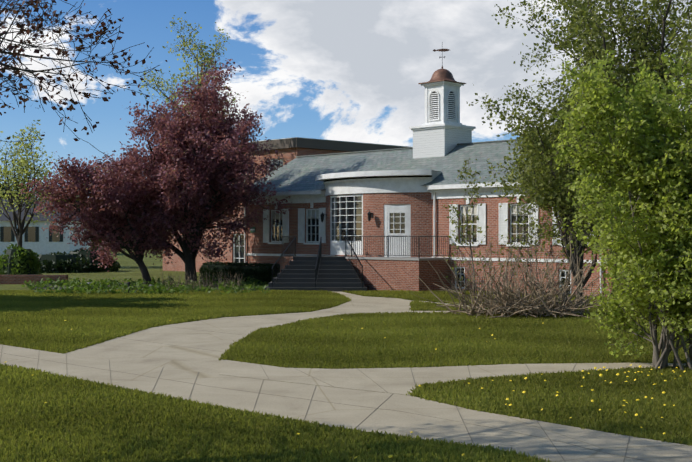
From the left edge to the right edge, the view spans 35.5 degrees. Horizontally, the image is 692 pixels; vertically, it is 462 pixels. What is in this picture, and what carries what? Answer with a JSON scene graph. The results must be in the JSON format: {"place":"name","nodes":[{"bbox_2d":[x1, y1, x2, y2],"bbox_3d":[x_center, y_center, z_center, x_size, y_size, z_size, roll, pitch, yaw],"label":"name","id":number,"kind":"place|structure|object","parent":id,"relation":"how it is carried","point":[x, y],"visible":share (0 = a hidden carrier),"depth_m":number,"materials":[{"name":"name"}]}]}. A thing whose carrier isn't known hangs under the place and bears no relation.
{"place":"outdoors","nodes":[
{"label":"outdoors","id":0,"kind":"place"},
{"bbox_2d":[0,183,21,198],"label":"tree","id":1,"kind":"object","parent":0,"point":[3,194],"depth_m":149.48,"materials":[{"name":"green plant"}]},
{"bbox_2d":[0,120,65,246],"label":"tree","id":2,"kind":"object","parent":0,"point":[23,164],"depth_m":79.75,"materials":[{"name":"green plant"}]},
{"bbox_2d":[0,191,90,254],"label":"white house","id":3,"kind":"structure","parent":0,"point":[34,238],"depth_m":128.47,"materials":[{"name":"paint"}]},
{"bbox_2d":[132,12,247,265],"bbox_3d":[-8.783,-5.113,62.414,6.314,15.541,6.508,0,0,1],"label":"tree","id":4,"kind":"object","parent":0,"point":[183,44],"depth_m":62.94,"materials":[{"name":"green plant"}]},
{"bbox_2d":[0,245,691,461],"bbox_3d":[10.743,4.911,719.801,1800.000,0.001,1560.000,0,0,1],"label":"ground","id":5,"kind":"structure","parent":0,"point":[129,268],"depth_m":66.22,"materials":[{"name":"green plant"}]},
{"bbox_2d":[0,243,42,274],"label":"shrub","id":6,"kind":"object","parent":5,"relation":"on","point":[36,265],"depth_m":59.53,"materials":[{"name":"green plant"}]},
{"bbox_2d":[34,251,91,272],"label":"shrub","id":7,"kind":"object","parent":5,"relation":"on","point":[85,261],"depth_m":69.02,"materials":[{"name":"green plant"}]},
{"bbox_2d":[24,193,101,249],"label":"tree","id":8,"kind":"object","parent":5,"relation":"on","point":[68,207],"depth_m":168.26,"materials":[{"name":"plant"}]},
{"bbox_2d":[0,0,167,157],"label":"branches","id":9,"kind":"object","parent":5,"relation":"on","point":[13,68],"depth_m":12.27,"materials":[{"name":"black plant"}]},
{"bbox_2d":[69,246,120,271],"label":"shrub","id":10,"kind":"object","parent":5,"relation":"on","point":[115,266],"depth_m":71.06,"materials":[{"name":"green plant"}]},
{"bbox_2d":[18,145,196,284],"bbox_3d":[-11.106,-0.822,52.555,7.926,6.991,7.921,0,0,1],"label":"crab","id":11,"kind":"object","parent":5,"relation":"on","point":[97,204],"depth_m":50.56},
{"bbox_2d":[87,197,158,248],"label":"tree","id":12,"kind":"object","parent":5,"relation":"on","point":[122,247],"depth_m":186.21,"materials":[{"name":"plant"}]},
{"bbox_2d":[0,275,258,292],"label":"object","id":13,"kind":"object","parent":5,"relation":"on","point":[14,279],"visible":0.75,"depth_m":53.13,"materials":[{"name":"green plant"}]},
{"bbox_2d":[160,269,242,289],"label":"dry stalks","id":14,"kind":"object","parent":13,"relation":"on","point":[193,280],"visible":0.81,"depth_m":48.53,"materials":[{"name":"brown plant"}]},
{"bbox_2d":[21,276,269,294],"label":"bed plants","id":15,"kind":"object","parent":5,"relation":"on","point":[158,286],"visible":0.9,"depth_m":46.80,"materials":[{"name":"green plant"}]},
{"bbox_2d":[83,56,291,283],"bbox_3d":[-7.655,-2.915,53.016,10.031,11.076,9.130,0,0,1],"label":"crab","id":16,"kind":"object","parent":5,"relation":"on","point":[188,173],"depth_m":51.47},
{"bbox_2d":[199,261,279,283],"bbox_3d":[-5.359,2.110,55.052,5.713,1.122,1.386,0,0,46],"label":"hedge","id":17,"kind":"object","parent":5,"relation":"on","point":[204,270],"depth_m":54.47,"materials":[{"name":"green plant"}]},
{"bbox_2d":[163,137,408,271],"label":"back block","id":18,"kind":"structure","parent":5,"relation":"on","point":[292,148],"depth_m":66.20,"materials":[{"name":"brick"}]},
{"bbox_2d":[265,236,366,291],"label":"steps","id":19,"kind":"structure","parent":5,"relation":"on","point":[319,271],"depth_m":47.08,"materials":[{"name":"grey stone"}]},
{"bbox_2d":[4,319,685,457],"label":"dandelions","id":20,"kind":"object","parent":5,"relation":"on","point":[507,399],"visible":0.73,"depth_m":17.30,"materials":[{"name":"yellow plant"}]},
{"bbox_2d":[0,292,691,461],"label":"paths","id":21,"kind":"structure","parent":5,"relation":"on","point":[151,359],"depth_m":17.53,"materials":[{"name":"concrete"}]},
{"bbox_2d":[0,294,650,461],"bbox_3d":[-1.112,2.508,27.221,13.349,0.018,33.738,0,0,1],"label":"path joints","id":22,"kind":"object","parent":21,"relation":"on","point":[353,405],"visible":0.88,"depth_m":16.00,"materials":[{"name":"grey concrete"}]},
{"bbox_2d":[244,192,603,295],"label":"terrace","id":23,"kind":"structure","parent":5,"relation":"on","point":[390,273],"depth_m":46.23,"materials":[{"name":"brick"}]},
{"bbox_2d":[246,139,630,296],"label":"building","id":24,"kind":"structure","parent":5,"relation":"on","point":[392,190],"depth_m":48.01,"materials":[{"name":"brick"}]},
{"bbox_2d":[409,49,475,157],"bbox_3d":[4.531,-5.749,50.886,2.220,6.320,2.220,0,0,-44],"label":"cupola","id":25,"kind":"object","parent":24,"relation":"on","point":[442,130],"visible":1,"depth_m":50.35,"materials":[{"name":"white paint"}]},
{"bbox_2d":[428,66,456,81],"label":"cupola dome","id":26,"kind":"structure","parent":25,"relation":"attached to","point":[441,74],"depth_m":50.47,"materials":[{"name":"brown metal"}]},
{"bbox_2d":[443,159,485,294],"bbox_3d":[4.598,-0.158,42.308,1.729,5.483,1.717,0,0,1],"label":"sapling","id":27,"kind":"object","parent":5,"relation":"on","point":[455,208],"depth_m":42.29,"materials":[{"name":"green plant"}]},
{"bbox_2d":[409,236,618,321],"bbox_3d":[5.119,1.542,32.044,6.538,2.811,5.748,0,0,1],"label":"bare shrub","id":28,"kind":"object","parent":5,"relation":"on","point":[506,303],"visible":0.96,"depth_m":31.83,"materials":[{"name":"brown plant"}]},
{"bbox_2d":[436,188,596,311],"bbox_3d":[5.401,0.576,33.424,4.484,3.968,3.106,0,0,-31],"label":"shrub","id":29,"kind":"object","parent":5,"relation":"on","point":[509,258],"depth_m":33.31,"materials":[{"name":"plant"}]},
{"bbox_2d":[466,53,630,304],"bbox_3d":[7.688,-1.701,36.542,7.281,8.544,7.000,0,0,1],"label":"tree","id":30,"kind":"object","parent":5,"relation":"on","point":[536,160],"depth_m":35.80,"materials":[{"name":"green plant"}]},
{"bbox_2d":[491,0,691,289],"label":"tree","id":31,"kind":"object","parent":5,"relation":"on","point":[619,11],"depth_m":39.34,"materials":[{"name":"green plant"}]},
{"bbox_2d":[547,49,691,370],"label":"tree","id":32,"kind":"object","parent":5,"relation":"on","point":[672,178],"depth_m":19.17,"materials":[{"name":"green plant"}]},
{"bbox_2d":[642,6,691,131],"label":"tree","id":33,"kind":"object","parent":5,"relation":"on","point":[688,36],"depth_m":32.46,"materials":[{"name":"green plant"}]},
{"bbox_2d":[0,0,691,197],"label":"sky","id":34,"kind":"structure","parent":0,"point":[340,70],"materials":[{"name":"blue"}]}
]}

